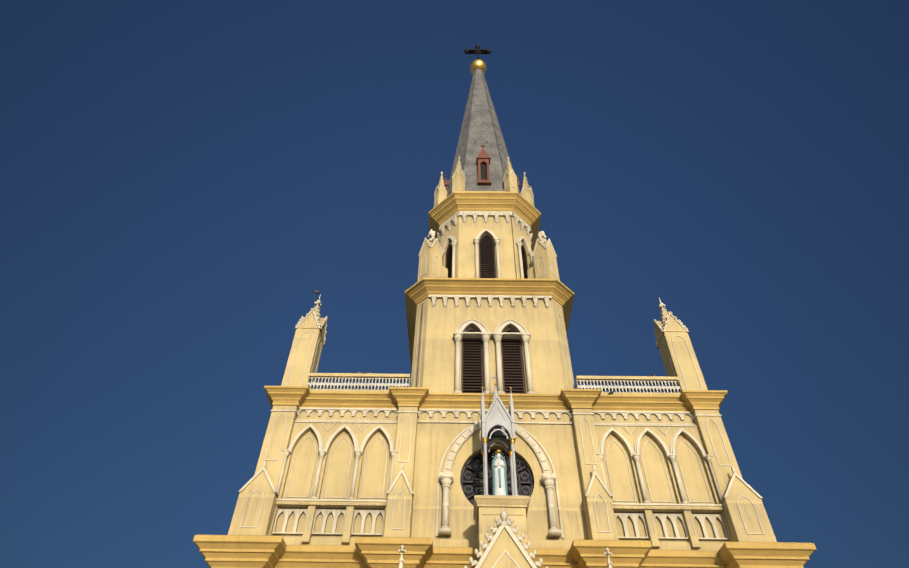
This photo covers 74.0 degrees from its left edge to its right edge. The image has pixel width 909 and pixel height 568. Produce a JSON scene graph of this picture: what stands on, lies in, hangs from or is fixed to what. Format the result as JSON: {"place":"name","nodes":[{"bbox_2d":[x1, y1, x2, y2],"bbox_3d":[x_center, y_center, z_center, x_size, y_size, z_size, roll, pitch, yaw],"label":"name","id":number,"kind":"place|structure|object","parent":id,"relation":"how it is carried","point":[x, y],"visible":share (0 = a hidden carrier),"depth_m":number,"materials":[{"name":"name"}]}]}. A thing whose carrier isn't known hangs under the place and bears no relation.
{"place":"outdoors","nodes":[
{"label":"outdoors","id":0,"kind":"place"},
{"bbox_2d":[0,0,908,567],"label":"sky","id":1,"kind":"structure","parent":0,"point":[180,180],"materials":[{"name":"blue"}]},
{"label":"ground","id":2,"kind":"structure","parent":0,"visible":0},
{"bbox_2d":[228,160,776,567],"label":"walls","id":3,"kind":"structure","parent":2,"relation":"on","point":[470,523],"depth_m":18.71,"materials":[{"name":"beige paint"}]},
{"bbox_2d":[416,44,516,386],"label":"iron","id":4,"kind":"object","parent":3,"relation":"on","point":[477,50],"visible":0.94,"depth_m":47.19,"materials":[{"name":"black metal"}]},
{"bbox_2d":[470,59,515,457],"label":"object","id":5,"kind":"object","parent":4,"relation":"attached to","point":[478,64],"visible":0.79,"depth_m":44.60,"materials":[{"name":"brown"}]},
{"bbox_2d":[447,69,518,196],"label":"spire","id":6,"kind":"structure","parent":3,"relation":"on","point":[480,132],"depth_m":35.08,"materials":[{"name":"grey stone"}]},
{"bbox_2d":[444,143,520,190],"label":"dormer windows","id":7,"kind":"structure","parent":6,"relation":"attached to","point":[483,157],"depth_m":32.41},
{"bbox_2d":[447,69,519,194],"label":"spire ribs","id":8,"kind":"object","parent":6,"relation":"attached to","point":[469,127],"visible":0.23,"depth_m":36.33,"materials":[{"name":"grey stone"}]},
{"bbox_2d":[312,290,654,394],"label":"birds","id":9,"kind":"object","parent":3,"relation":"attached to","point":[318,292],"visible":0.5,"depth_m":21.18},
{"bbox_2d":[445,234,527,393],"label":"louvres","id":10,"kind":"object","parent":3,"relation":"on","point":[506,330],"visible":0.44,"depth_m":21.88,"materials":[{"name":"brown wood"}]},
{"bbox_2d":[448,105,525,392],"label":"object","id":11,"kind":"object","parent":3,"relation":"attached to","point":[488,259],"visible":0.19,"depth_m":22.11,"materials":[{"name":"black"}]},
{"bbox_2d":[307,377,681,392],"bbox_3d":[1.340,3.541,20.836,12.840,0.560,0.120,0,-46,1],"label":"balustrade","id":12,"kind":"object","parent":3,"relation":"on","point":[608,388],"visible":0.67,"depth_m":20.84,"materials":[{"name":"white stone"}]},
{"bbox_2d":[460,449,533,505],"bbox_3d":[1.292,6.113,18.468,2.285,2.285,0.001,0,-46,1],"label":"window tracery","id":13,"kind":"object","parent":3,"relation":"attached to","point":[475,462],"visible":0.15,"depth_m":18.59,"materials":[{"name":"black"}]},
{"bbox_2d":[480,372,518,495],"bbox_3d":[1.302,4.496,18.197,1.001,4.540,0.901,0,-46,1],"label":"canopy","id":14,"kind":"object","parent":3,"relation":"attached to","point":[498,417],"visible":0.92,"depth_m":18.07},
{"bbox_2d":[493,458,505,494],"bbox_3d":[1.281,5.577,17.110,0.440,1.375,0.429,0,-46,1],"label":"white statue","id":15,"kind":"object","parent":14,"relation":"on","point":[502,489],"visible":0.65,"depth_m":17.06,"materials":[{"name":"grey"}]},
{"bbox_2d":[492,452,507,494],"bbox_3d":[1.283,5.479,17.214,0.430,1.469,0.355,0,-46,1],"label":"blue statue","id":16,"kind":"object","parent":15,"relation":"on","point":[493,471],"visible":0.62,"depth_m":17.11,"materials":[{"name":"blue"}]},
{"bbox_2d":[238,157,763,567],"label":"trim","id":17,"kind":"structure","parent":3,"relation":"attached to","point":[526,436],"depth_m":19.03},
{"bbox_2d":[193,192,815,567],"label":"cornices","id":18,"kind":"object","parent":3,"relation":"attached to","point":[241,551],"visible":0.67,"depth_m":16.21,"materials":[{"name":"yellow paint"}]}
]}

